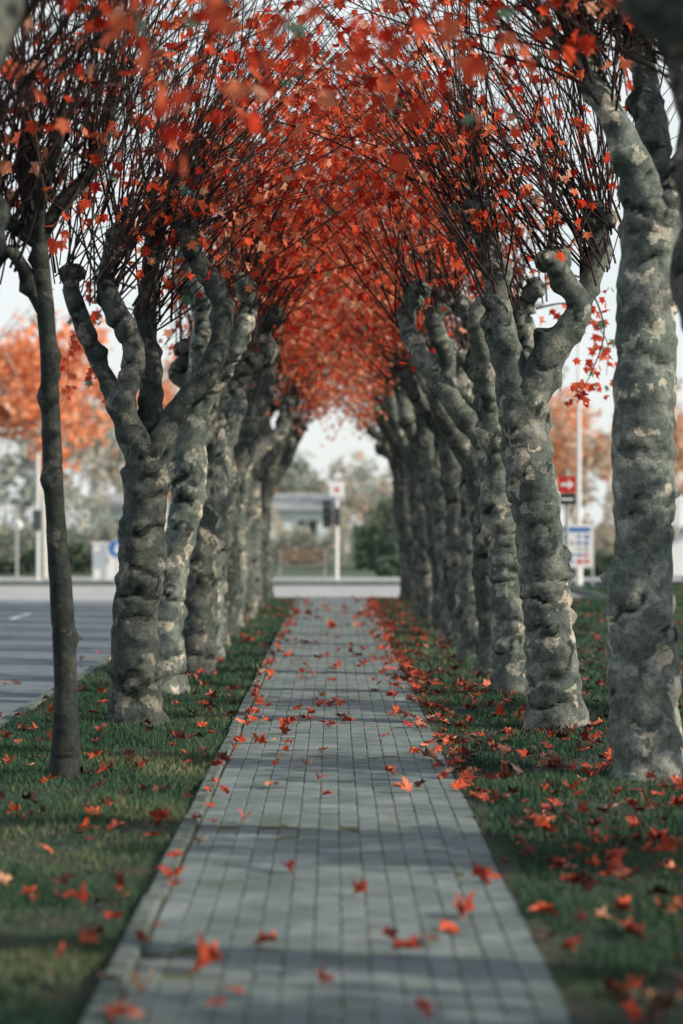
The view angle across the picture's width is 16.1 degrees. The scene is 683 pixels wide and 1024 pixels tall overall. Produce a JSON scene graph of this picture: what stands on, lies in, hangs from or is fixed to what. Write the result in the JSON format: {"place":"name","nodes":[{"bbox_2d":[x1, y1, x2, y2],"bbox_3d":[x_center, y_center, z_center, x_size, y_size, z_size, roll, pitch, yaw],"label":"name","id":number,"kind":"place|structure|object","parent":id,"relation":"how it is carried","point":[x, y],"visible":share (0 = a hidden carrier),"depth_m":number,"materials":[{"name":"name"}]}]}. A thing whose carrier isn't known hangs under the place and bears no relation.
{"place":"outdoors","nodes":[
{"label":"outdoors","id":0,"kind":"place"},
{"bbox_2d":[0,603,112,718],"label":"road","id":1,"kind":"structure","parent":0,"point":[26,652],"depth_m":36.72,"materials":[{"name":"grey asphalt"}]},
{"bbox_2d":[9,613,32,618],"bbox_3d":[-6.352,1.982,29.018,6.100,0.001,54.100,0,0,0],"label":"road marking","id":2,"kind":"object","parent":1,"relation":"on","point":[20,616],"visible":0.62,"depth_m":48.25,"materials":[{"name":"paint"}]},
{"bbox_2d":[0,586,586,602],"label":"cross road","id":3,"kind":"structure","parent":0,"point":[41,594],"depth_m":65.55,"materials":[{"name":"grey asphalt"}]},
{"bbox_2d":[535,302,581,584],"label":"street lamp","id":4,"kind":"object","parent":3,"relation":"on","point":[578,575],"visible":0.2,"depth_m":68.78,"materials":[{"name":"grey metal"}]},
{"bbox_2d":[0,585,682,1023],"bbox_3d":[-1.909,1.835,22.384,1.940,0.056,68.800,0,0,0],"label":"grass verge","id":5,"kind":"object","parent":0,"point":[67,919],"depth_m":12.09,"materials":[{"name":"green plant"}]},
{"bbox_2d":[0,0,24,65],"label":"plane tree","id":6,"kind":"object","parent":5,"relation":"on","point":[11,11],"visible":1,"depth_m":9.13,"materials":[{"name":"grey plant"}]},
{"bbox_2d":[0,0,348,779],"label":"young plane tree","id":7,"kind":"object","parent":5,"relation":"on","point":[32,172],"visible":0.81,"depth_m":16.23,"materials":[{"name":"brown plant"}]},
{"bbox_2d":[0,0,377,254],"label":"plane tree","id":8,"kind":"object","parent":5,"relation":"on","point":[325,98],"visible":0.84,"depth_m":12.89,"materials":[{"name":"red plant"}]},
{"bbox_2d":[59,0,618,414],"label":"overhanging branch","id":9,"kind":"object","parent":8,"relation":"attached to","point":[218,12],"visible":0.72,"depth_m":9.45,"materials":[{"name":"red plant"}]},
{"bbox_2d":[95,2,391,659],"bbox_3d":[-0.875,-2.183,30.929,4.078,8.169,5.714,0,0,30],"label":"plane tree","id":10,"kind":"object","parent":5,"relation":"on","point":[235,409],"visible":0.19,"depth_m":30.89,"materials":[{"name":"grey plant"}]},
{"bbox_2d":[1,0,490,726],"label":"plane tree","id":11,"kind":"object","parent":5,"relation":"on","point":[147,432],"visible":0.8,"depth_m":20.76,"materials":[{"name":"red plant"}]},
{"bbox_2d":[115,195,377,626],"bbox_3d":[-1.125,-2.010,40.369,5.323,7.964,5.393,0,0,10],"label":"plane tree","id":12,"kind":"object","parent":5,"relation":"on","point":[272,439],"visible":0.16,"depth_m":40.32,"materials":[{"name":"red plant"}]},
{"bbox_2d":[137,86,398,645],"bbox_3d":[-1.044,-2.161,34.389,3.811,8.166,4.319,0,0,0],"label":"plane tree","id":13,"kind":"object","parent":5,"relation":"on","point":[242,455],"visible":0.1,"depth_m":34.22,"materials":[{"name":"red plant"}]},
{"bbox_2d":[166,251,377,618],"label":"plane tree","id":14,"kind":"object","parent":5,"relation":"on","point":[249,612],"visible":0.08,"depth_m":43.45,"materials":[{"name":"red plant"}]},
{"bbox_2d":[235,282,358,569],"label":"plane tree","id":15,"kind":"object","parent":5,"relation":"on","point":[301,428],"visible":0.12,"depth_m":52.38,"materials":[{"name":"red plant"}]},
{"bbox_2d":[262,350,345,599],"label":"plane tree","id":16,"kind":"object","parent":5,"relation":"on","point":[268,585],"visible":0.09,"depth_m":55.31,"materials":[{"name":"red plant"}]},
{"bbox_2d":[74,0,544,694],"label":"plane tree","id":17,"kind":"object","parent":5,"relation":"on","point":[188,486],"visible":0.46,"depth_m":24.17,"materials":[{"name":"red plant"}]},
{"bbox_2d":[251,263,375,614],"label":"plane tree","id":18,"kind":"object","parent":5,"relation":"on","point":[264,463],"visible":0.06,"depth_m":46.54,"materials":[{"name":"grey plant"}]},
{"bbox_2d":[183,139,445,637],"bbox_3d":[-0.912,-2.110,37.687,4.138,8.141,4.959,0,0,-22],"label":"plane tree","id":19,"kind":"object","parent":5,"relation":"on","point":[235,589],"visible":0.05,"depth_m":37.22,"materials":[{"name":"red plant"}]},
{"bbox_2d":[258,264,383,608],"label":"plane tree","id":20,"kind":"object","parent":5,"relation":"on","point":[268,482],"visible":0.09,"depth_m":49.41,"materials":[{"name":"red plant"}]},
{"bbox_2d":[131,13,513,675],"bbox_3d":[-0.219,-2.084,27.947,4.673,7.962,4.495,0,0,0],"label":"plane tree","id":21,"kind":"object","parent":5,"relation":"on","point":[199,629],"visible":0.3,"depth_m":27.66,"materials":[{"name":"grey plant"}]},
{"bbox_2d":[0,527,682,576],"bbox_3d":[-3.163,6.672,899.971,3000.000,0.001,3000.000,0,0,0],"label":"ground","id":22,"kind":"structure","parent":0,"point":[348,569],"depth_m":97.45,"materials":[{"name":"grey plant"}]},
{"bbox_2d":[0,305,65,436],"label":"autumn tree","id":23,"kind":"object","parent":22,"relation":"on","point":[2,330],"visible":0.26,"depth_m":82.04,"materials":[{"name":"orange plant"}]},
{"bbox_2d":[0,539,92,573],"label":"hedge","id":24,"kind":"object","parent":22,"relation":"on","point":[80,560],"visible":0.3,"depth_m":91.52,"materials":[{"name":"green plant"}]},
{"bbox_2d":[0,310,138,576],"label":"autumn tree","id":25,"kind":"object","parent":22,"relation":"on","point":[21,404],"visible":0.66,"depth_m":79.73,"materials":[{"name":"orange plant"}]},
{"bbox_2d":[0,480,170,560],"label":"shrubs","id":26,"kind":"object","parent":22,"relation":"on","point":[26,540],"visible":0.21,"depth_m":101.20,"materials":[{"name":"plant"}]},
{"bbox_2d":[136,345,179,530],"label":"autumn tree","id":27,"kind":"object","parent":22,"relation":"on","point":[168,393],"visible":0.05,"depth_m":87.68,"materials":[{"name":"orange plant"}]},
{"bbox_2d":[80,596,300,1023],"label":"path edging","id":28,"kind":"object","parent":22,"relation":"on","point":[109,992],"visible":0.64,"depth_m":10.96,"materials":[{"name":"concrete"}]},
{"bbox_2d":[89,510,330,540],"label":"walls","id":29,"kind":"structure","parent":22,"relation":"on","point":[288,517],"depth_m":129.99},
{"bbox_2d":[83,493,334,510],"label":"roof","id":30,"kind":"structure","parent":29,"relation":"on","point":[297,501],"depth_m":131.96,"materials":[{"name":"tile"}]},
{"bbox_2d":[102,519,317,540],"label":"window frames","id":31,"kind":"structure","parent":29,"relation":"attached to","point":[295,523],"depth_m":129.92,"materials":[{"name":"white paint"}]},
{"bbox_2d":[103,520,316,540],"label":"windows","id":32,"kind":"structure","parent":31,"relation":"in","point":[312,524],"depth_m":129.96,"materials":[{"name":"grey glass"}]},
{"bbox_2d":[270,504,349,564],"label":"shrubs","id":33,"kind":"object","parent":22,"relation":"on","point":[293,543],"visible":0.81,"depth_m":111.48,"materials":[{"name":"plant"}]},
{"bbox_2d":[0,585,681,726],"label":"road kerb","id":34,"kind":"structure","parent":22,"relation":"on","point":[32,704],"depth_m":28.39,"materials":[{"name":"concrete"}]},
{"bbox_2d":[0,309,682,551],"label":"distant trees","id":35,"kind":"object","parent":22,"relation":"on","point":[298,472],"visible":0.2,"depth_m":146.31,"materials":[{"name":"grey plant"}]},
{"bbox_2d":[0,581,682,585],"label":"road kerb","id":36,"kind":"structure","parent":22,"relation":"on","point":[274,583],"depth_m":73.00,"materials":[{"name":"concrete"}]},
{"bbox_2d":[353,496,398,570],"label":"shrubs","id":37,"kind":"object","parent":22,"relation":"on","point":[367,551],"visible":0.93,"depth_m":97.47,"materials":[{"name":"green plant"}]},
{"bbox_2d":[374,550,682,576],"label":"hedge","id":38,"kind":"object","parent":22,"relation":"on","point":[388,566],"visible":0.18,"depth_m":81.57,"materials":[{"name":"green plant"}]},
{"bbox_2d":[548,386,611,483],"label":"autumn tree","id":39,"kind":"object","parent":22,"relation":"on","point":[560,441],"visible":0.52,"depth_m":95.30,"materials":[{"name":"orange plant"}]},
{"bbox_2d":[574,492,677,554],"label":"shrubs","id":40,"kind":"object","parent":22,"relation":"on","point":[602,544],"visible":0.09,"depth_m":103.28,"materials":[{"name":"plant"}]},
{"bbox_2d":[607,375,682,494],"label":"autumn tree","id":41,"kind":"object","parent":22,"relation":"on","point":[678,436],"visible":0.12,"depth_m":97.79,"materials":[{"name":"orange plant"}]},
{"bbox_2d":[0,577,682,580],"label":"pavement","id":42,"kind":"structure","parent":0,"point":[282,579],"depth_m":75.86,"materials":[{"name":"grey concrete"}]},
{"bbox_2d":[11,520,21,579],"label":"globe street lamp","id":43,"kind":"object","parent":42,"relation":"on","point":[16,525],"visible":1,"depth_m":74.52,"materials":[{"name":"metal"}]},
{"bbox_2d":[32,453,40,580],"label":"traffic light","id":44,"kind":"object","parent":42,"relation":"on","point":[36,519],"visible":1,"depth_m":74.12,"materials":[{"name":"white paint"}]},
{"bbox_2d":[91,542,118,579],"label":"utility cabinet","id":45,"kind":"object","parent":42,"relation":"on","point":[103,564],"visible":0.79,"depth_m":74.13,"materials":[{"name":"white metal"}]},
{"bbox_2d":[108,536,118,573],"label":"traffic sign","id":46,"kind":"object","parent":42,"relation":"on","point":[113,546],"visible":0.52,"depth_m":73.91,"materials":[{"name":"metal"}]},
{"bbox_2d":[275,550,329,579],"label":"park bench","id":47,"kind":"object","parent":42,"relation":"on","point":[324,555],"visible":1,"depth_m":75.89,"materials":[{"name":"brown wood"}]},
{"bbox_2d":[323,481,343,579],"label":"traffic light","id":48,"kind":"object","parent":42,"relation":"on","point":[336,489],"visible":1,"depth_m":74.91,"materials":[{"name":"white paint"}]},
{"bbox_2d":[0,0,682,526],"label":"sky","id":49,"kind":"structure","parent":0,"point":[11,299],"materials":[{"name":"white"}]},
{"bbox_2d":[110,597,573,1023],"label":"brick path","id":50,"kind":"structure","parent":0,"point":[413,855],"depth_m":11.42,"materials":[{"name":"grey brick"}]},
{"bbox_2d":[0,585,682,1023],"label":"fallen leaves","id":51,"kind":"object","parent":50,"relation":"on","point":[656,1009],"visible":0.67,"depth_m":15.31,"materials":[{"name":"red plant"}]},
{"bbox_2d":[378,598,682,1023],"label":"lawn","id":52,"kind":"structure","parent":0,"point":[608,1006],"depth_m":12.14,"materials":[{"name":"plant"}]},
{"bbox_2d":[302,362,406,598],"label":"plane tree","id":53,"kind":"object","parent":52,"relation":"on","point":[381,447],"visible":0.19,"depth_m":55.07,"materials":[{"name":"grey plant"}]},
{"bbox_2d":[139,0,574,695],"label":"plane tree","id":54,"kind":"object","parent":52,"relation":"on","point":[481,430],"visible":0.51,"depth_m":24.07,"materials":[{"name":"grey plant"}]},
{"bbox_2d":[257,148,470,637],"bbox_3d":[-0.138,-1.802,37.053,4.558,7.483,4.850,0,0,11],"label":"plane tree","id":55,"kind":"object","parent":52,"relation":"on","point":[419,435],"visible":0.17,"depth_m":36.79,"materials":[{"name":"grey plant"}]},
{"bbox_2d":[281,249,463,613],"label":"plane tree","id":56,"kind":"object","parent":52,"relation":"on","point":[396,451],"visible":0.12,"depth_m":46.35,"materials":[{"name":"grey plant"}]},
{"bbox_2d":[306,316,446,602],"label":"plane tree","id":57,"kind":"object","parent":52,"relation":"on","point":[402,502],"visible":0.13,"depth_m":52.45,"materials":[{"name":"grey plant"}]},
{"bbox_2d":[294,179,472,627],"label":"plane tree","id":58,"kind":"object","parent":52,"relation":"on","point":[435,612],"visible":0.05,"depth_m":40.16,"materials":[{"name":"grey plant"}]},
{"bbox_2d":[309,167,468,620],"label":"plane tree","id":59,"kind":"object","parent":52,"relation":"on","point":[423,568],"visible":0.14,"depth_m":43.23,"materials":[{"name":"grey plant"}]},
{"bbox_2d":[318,319,459,607],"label":"plane tree","id":60,"kind":"object","parent":52,"relation":"on","point":[407,480],"visible":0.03,"depth_m":49.57,"materials":[{"name":"red plant"}]},
{"bbox_2d":[213,93,566,646],"bbox_3d":[0.736,-2.011,33.863,4.444,7.860,5.036,0,0,37],"label":"plane tree","id":61,"kind":"object","parent":52,"relation":"on","point":[449,477],"visible":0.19,"depth_m":33.72,"materials":[{"name":"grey plant"}]},
{"bbox_2d":[220,13,573,660],"bbox_3d":[0.638,-2.210,30.254,4.403,8.243,6.048,0,0,0],"label":"plane tree","id":62,"kind":"object","parent":52,"relation":"on","point":[464,610],"visible":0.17,"depth_m":30.41,"materials":[{"name":"red plant"}]},
{"bbox_2d":[201,0,618,677],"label":"plane tree","id":63,"kind":"object","parent":52,"relation":"on","point":[443,344],"visible":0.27,"depth_m":27.05,"materials":[{"name":"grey plant"}]},
{"bbox_2d":[200,0,676,730],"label":"plane tree","id":64,"kind":"object","parent":52,"relation":"on","point":[524,394],"visible":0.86,"depth_m":20.34,"materials":[{"name":"grey plant"}]},
{"bbox_2d":[368,597,605,1023],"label":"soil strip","id":65,"kind":"object","parent":52,"relation":"on","point":[533,925],"visible":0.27,"depth_m":10.13,"materials":[{"name":"brown soil"}]},
{"bbox_2d":[324,0,682,781],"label":"plane tree","id":66,"kind":"object","parent":52,"relation":"on","point":[644,674],"visible":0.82,"depth_m":16.23,"materials":[{"name":"grey plant"}]},
{"bbox_2d":[333,0,682,330],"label":"plane tree","id":67,"kind":"object","parent":52,"relation":"on","point":[588,46],"visible":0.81,"depth_m":12.75,"materials":[{"name":"red plant"}]},
{"bbox_2d":[558,470,575,547],"bbox_3d":[4.288,0.582,45.998,0.340,2.770,0.096,0,0,0],"label":"direction sign","id":68,"kind":"object","parent":52,"relation":"on","point":[566,484],"visible":0.65,"depth_m":45.96,"materials":[{"name":"metal"}]},
{"bbox_2d":[616,0,682,60],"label":"plane tree","id":69,"kind":"object","parent":52,"relation":"on","point":[659,23],"visible":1,"depth_m":8.20,"materials":[{"name":"grey plant"}]},
{"bbox_2d":[580,586,682,615],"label":"lawn","id":70,"kind":"structure","parent":0,"point":[606,591],"depth_m":61.97,"materials":[{"name":"plant"}]},
{"bbox_2d":[562,520,593,585],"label":"notice board","id":71,"kind":"object","parent":70,"relation":"on","point":[581,542],"visible":0.55,"depth_m":67.13,"materials":[{"name":"metal"}]},
{"bbox_2d":[672,535,682,575],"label":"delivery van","id":72,"kind":"object","parent":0,"point":[677,550],"visible":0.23,"depth_m":70.13,"materials":[{"name":"white paint"}]}
]}

